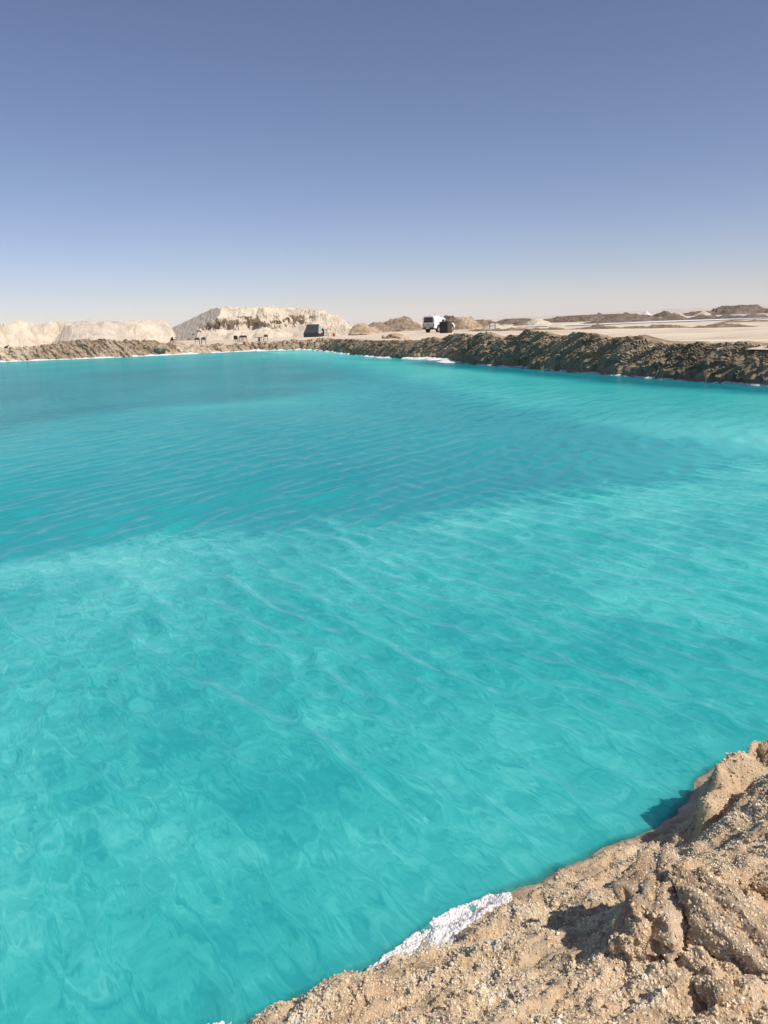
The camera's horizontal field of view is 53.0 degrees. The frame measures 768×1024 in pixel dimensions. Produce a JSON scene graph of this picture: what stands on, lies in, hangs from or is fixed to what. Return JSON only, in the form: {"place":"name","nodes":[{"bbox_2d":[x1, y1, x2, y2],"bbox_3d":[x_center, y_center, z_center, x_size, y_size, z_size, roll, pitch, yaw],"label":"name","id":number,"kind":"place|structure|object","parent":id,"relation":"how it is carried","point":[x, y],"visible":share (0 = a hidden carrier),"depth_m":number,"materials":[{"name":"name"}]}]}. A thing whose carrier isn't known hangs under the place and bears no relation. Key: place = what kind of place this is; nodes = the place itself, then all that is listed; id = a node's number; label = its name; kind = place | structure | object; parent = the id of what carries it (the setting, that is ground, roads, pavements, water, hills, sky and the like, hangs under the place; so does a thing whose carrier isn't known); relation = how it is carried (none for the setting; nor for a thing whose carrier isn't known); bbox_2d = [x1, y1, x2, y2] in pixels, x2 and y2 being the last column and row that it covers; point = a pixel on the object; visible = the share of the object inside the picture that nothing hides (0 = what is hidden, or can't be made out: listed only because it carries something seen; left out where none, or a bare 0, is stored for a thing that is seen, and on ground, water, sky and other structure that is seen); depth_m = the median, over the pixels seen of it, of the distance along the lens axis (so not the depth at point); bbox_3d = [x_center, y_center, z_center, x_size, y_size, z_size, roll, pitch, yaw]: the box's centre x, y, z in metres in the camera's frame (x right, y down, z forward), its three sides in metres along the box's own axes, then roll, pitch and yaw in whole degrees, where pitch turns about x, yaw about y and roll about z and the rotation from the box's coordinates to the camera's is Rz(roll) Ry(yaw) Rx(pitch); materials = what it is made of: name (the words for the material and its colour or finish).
{"place":"outdoors","nodes":[
{"label":"outdoors","id":0,"kind":"place"},
{"bbox_2d":[0,337,333,361],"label":"bank","id":1,"kind":"structure","parent":0,"point":[84,348],"depth_m":85.74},
{"bbox_2d":[0,348,318,361],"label":"salt rim","id":2,"kind":"object","parent":1,"relation":"on","point":[165,354],"visible":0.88,"depth_m":86.45,"materials":[{"name":"white"}]},
{"bbox_2d":[153,344,166,352],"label":"boulder","id":3,"kind":"object","parent":1,"relation":"on","point":[160,348],"visible":1,"depth_m":86.42,"materials":[{"name":"stone"}]},
{"bbox_2d":[168,340,184,344],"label":"boulder","id":4,"kind":"object","parent":1,"relation":"on","point":[175,341],"visible":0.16,"depth_m":93.80,"materials":[{"name":"beige stone"}]},
{"bbox_2d":[0,350,767,1023],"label":"water","id":5,"kind":"structure","parent":0,"point":[316,666],"depth_m":6.24,"materials":[{"name":"teal liquid"}]},
{"bbox_2d":[0,0,767,327],"label":"sky","id":6,"kind":"structure","parent":0,"point":[367,162],"materials":[{"name":"blue"}]},
{"bbox_2d":[5,313,767,349],"bbox_3d":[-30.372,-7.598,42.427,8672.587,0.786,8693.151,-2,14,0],"label":"ground","id":7,"kind":"structure","parent":0,"point":[733,334],"depth_m":69.77,"materials":[{"name":"beige sand"}]},
{"bbox_2d":[0,324,10,347],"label":"salt earth heap","id":8,"kind":"object","parent":7,"relation":"on","point":[5,340],"visible":0.49,"depth_m":123.20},
{"bbox_2d":[3,320,43,347],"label":"salt earth heap","id":9,"kind":"object","parent":7,"relation":"on","point":[20,333],"visible":0.64,"depth_m":127.44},
{"bbox_2d":[40,320,66,343],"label":"salt earth heap","id":10,"kind":"object","parent":7,"relation":"on","point":[50,330],"visible":0.37,"depth_m":133.03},
{"bbox_2d":[55,320,137,341],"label":"salt earth heap","id":11,"kind":"object","parent":7,"relation":"on","point":[95,330],"visible":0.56,"depth_m":129.10,"materials":[{"name":"beige soil"}]},
{"bbox_2d":[119,320,175,341],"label":"salt earth heap","id":12,"kind":"object","parent":7,"relation":"on","point":[156,330],"visible":0.66,"depth_m":136.44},
{"bbox_2d":[170,305,352,340],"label":"salt earth mound","id":13,"kind":"object","parent":7,"relation":"on","point":[230,322],"visible":0.79,"depth_m":136.38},
{"bbox_2d":[303,324,322,336],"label":"tarp shelter","id":14,"kind":"object","parent":7,"relation":"on","point":[313,330],"visible":1,"depth_m":122.34,"materials":[{"name":"grey fabric"}]},
{"bbox_2d":[348,323,384,334],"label":"earth heap","id":15,"kind":"object","parent":7,"relation":"on","point":[357,328],"visible":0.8,"depth_m":116.31,"materials":[{"name":"beige soil"}]},
{"bbox_2d":[360,322,391,333],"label":"earth heap","id":16,"kind":"object","parent":7,"relation":"on","point":[381,326],"visible":0.53,"depth_m":128.97,"materials":[{"name":"beige soil"}]},
{"bbox_2d":[383,316,424,331],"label":"earth heap","id":17,"kind":"object","parent":7,"relation":"on","point":[403,323],"visible":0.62,"depth_m":130.59,"materials":[{"name":"beige soil"}]},
{"bbox_2d":[422,315,454,332],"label":"van","id":18,"kind":"object","parent":7,"relation":"on","point":[430,322],"visible":0.65,"depth_m":95.28,"materials":[{"name":"white paint"}]},
{"bbox_2d":[443,315,455,320],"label":"rubble heap","id":19,"kind":"object","parent":7,"relation":"on","point":[449,318],"visible":0.17,"depth_m":144.25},
{"bbox_2d":[452,316,483,329],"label":"sand heap","id":20,"kind":"object","parent":7,"relation":"on","point":[463,323],"visible":0.72,"depth_m":118.27,"materials":[{"name":"beige sand"}]},
{"bbox_2d":[477,319,502,326],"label":"rubble heap","id":21,"kind":"object","parent":7,"relation":"on","point":[483,322],"visible":0.42,"depth_m":143.38,"materials":[{"name":"beige stone"}]},
{"bbox_2d":[482,322,506,328],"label":"sand heap","id":22,"kind":"object","parent":7,"relation":"on","point":[493,325],"visible":0.66,"depth_m":112.81,"materials":[{"name":"beige sand"}]},
{"bbox_2d":[496,318,531,324],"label":"earth heap","id":23,"kind":"object","parent":7,"relation":"on","point":[509,321],"visible":0.48,"depth_m":199.09,"materials":[{"name":"brown soil"}]},
{"bbox_2d":[513,321,527,325],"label":"sand heap","id":24,"kind":"object","parent":7,"relation":"on","point":[520,323],"visible":0.64,"depth_m":153.81,"materials":[{"name":"beige sand"}]},
{"bbox_2d":[507,325,561,327],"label":"earth berm","id":25,"kind":"structure","parent":7,"relation":"on","point":[536,326],"depth_m":116.88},
{"bbox_2d":[527,318,551,324],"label":"sand heap","id":26,"kind":"object","parent":7,"relation":"on","point":[536,321],"visible":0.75,"depth_m":150.64,"materials":[{"name":"beige sand"}]},
{"bbox_2d":[543,313,655,322],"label":"earth heap","id":27,"kind":"object","parent":7,"relation":"on","point":[582,318],"visible":0.78,"depth_m":196.62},
{"bbox_2d":[469,322,766,330],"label":"earth berm","id":28,"kind":"structure","parent":7,"relation":"on","point":[714,325],"depth_m":73.42,"materials":[{"name":"beige soil"}]},
{"bbox_2d":[652,311,671,316],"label":"earth heap","id":29,"kind":"object","parent":7,"relation":"on","point":[663,313],"visible":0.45,"depth_m":288.93,"materials":[{"name":"brown soil"}]},
{"bbox_2d":[582,313,767,323],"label":"earth berm","id":30,"kind":"structure","parent":7,"relation":"on","point":[673,316],"depth_m":132.44,"materials":[{"name":"brown soil"}]},
{"bbox_2d":[694,311,710,315],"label":"sand heap","id":31,"kind":"object","parent":7,"relation":"on","point":[704,313],"visible":0.53,"depth_m":250.79,"materials":[{"name":"beige sand"}]},
{"bbox_2d":[683,311,722,315],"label":"earth heap","id":32,"kind":"object","parent":7,"relation":"on","point":[692,313],"visible":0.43,"depth_m":263.80,"materials":[{"name":"brown soil"}]},
{"bbox_2d":[711,304,766,314],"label":"earth heap","id":33,"kind":"object","parent":7,"relation":"on","point":[743,309],"visible":0.75,"depth_m":283.10,"materials":[{"name":"brown soil"}]},
{"bbox_2d":[718,320,767,322],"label":"earth berm","id":34,"kind":"structure","parent":7,"relation":"on","point":[730,321],"depth_m":88.76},
{"bbox_2d":[439,321,451,332],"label":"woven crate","id":35,"kind":"object","parent":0,"point":[445,327],"visible":0.98,"depth_m":86.97,"materials":[{"name":"brown wicker"}]},
{"bbox_2d":[248,741,767,1023],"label":"bank","id":36,"kind":"structure","parent":0,"point":[676,819],"depth_m":2.65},
{"bbox_2d":[208,1020,249,1023],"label":"salt crust","id":37,"kind":"object","parent":36,"relation":"on","point":[221,1022],"visible":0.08,"depth_m":2.91},
{"bbox_2d":[364,892,511,971],"bbox_3d":[0.287,1.800,3.236,0.789,0.091,0.321,-14,18,-40],"label":"salt crust","id":38,"kind":"object","parent":36,"relation":"on","point":[442,929],"visible":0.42,"depth_m":3.30},
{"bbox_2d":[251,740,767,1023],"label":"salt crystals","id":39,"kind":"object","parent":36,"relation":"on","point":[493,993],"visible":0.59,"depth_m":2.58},
{"bbox_2d":[608,912,661,966],"bbox_3d":[0.780,1.347,2.378,0.177,0.257,0.202,-12,17,-36],"label":"salt rock","id":40,"kind":"object","parent":36,"relation":"on","point":[630,942],"visible":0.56,"depth_m":2.31,"materials":[{"name":"beige stone"}]},
{"bbox_2d":[610,845,702,962],"bbox_3d":[0.932,1.287,2.503,0.359,0.278,0.575,5,15,26],"label":"rock","id":41,"kind":"object","parent":36,"relation":"on","point":[644,887],"visible":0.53,"depth_m":2.41,"materials":[{"name":"beige stone"}]},
{"bbox_2d":[681,939,740,1004],"bbox_3d":[0.936,1.331,2.181,0.185,0.145,0.239,-2,14,0],"label":"rock","id":42,"kind":"object","parent":36,"relation":"on","point":[702,961],"visible":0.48,"depth_m":2.17,"materials":[{"name":"beige stone"}]},
{"bbox_2d":[666,862,767,974],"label":"rock","id":43,"kind":"object","parent":36,"relation":"on","point":[725,921],"visible":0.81,"depth_m":2.24,"materials":[{"name":"beige stone"}]},
{"bbox_2d":[703,976,750,1015],"bbox_3d":[0.930,1.322,2.081,0.114,0.100,0.133,-2,14,0],"label":"salt rock","id":44,"kind":"object","parent":36,"relation":"on","point":[720,992],"visible":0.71,"depth_m":2.06,"materials":[{"name":"beige stone"}]},
{"bbox_2d":[709,855,767,913],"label":"salt rock","id":45,"kind":"object","parent":36,"relation":"on","point":[748,876],"visible":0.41,"depth_m":2.49,"materials":[{"name":"beige stone"}]},
{"bbox_2d":[758,739,767,766],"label":"salt rock","id":46,"kind":"object","parent":36,"relation":"on","point":[763,748],"visible":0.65,"depth_m":3.85,"materials":[{"name":"beige stone"}]},
{"bbox_2d":[319,329,767,384],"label":"bank","id":47,"kind":"structure","parent":0,"point":[696,361],"depth_m":35.78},
{"bbox_2d":[386,333,402,338],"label":"stone","id":48,"kind":"object","parent":47,"relation":"on","point":[392,335],"visible":0.45,"depth_m":71.72,"materials":[{"name":"beige stone"}]},
{"bbox_2d":[396,335,409,338],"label":"stone","id":49,"kind":"object","parent":47,"relation":"on","point":[402,336],"visible":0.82,"depth_m":68.03,"materials":[{"name":"beige stone"}]},
{"bbox_2d":[318,350,767,385],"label":"salt rim","id":50,"kind":"object","parent":47,"relation":"on","point":[446,360],"visible":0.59,"depth_m":44.81,"materials":[{"name":"white"}]},
{"bbox_2d":[475,306,767,320],"bbox_3d":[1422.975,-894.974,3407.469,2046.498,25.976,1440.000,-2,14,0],"label":"hills","id":51,"kind":"structure","parent":0,"point":[672,311],"depth_m":3298.95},
{"bbox_2d":[527,318,754,326],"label":"salt flat","id":52,"kind":"structure","parent":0,"point":[654,321],"depth_m":118.65,"materials":[{"name":"white sand"}]}
]}

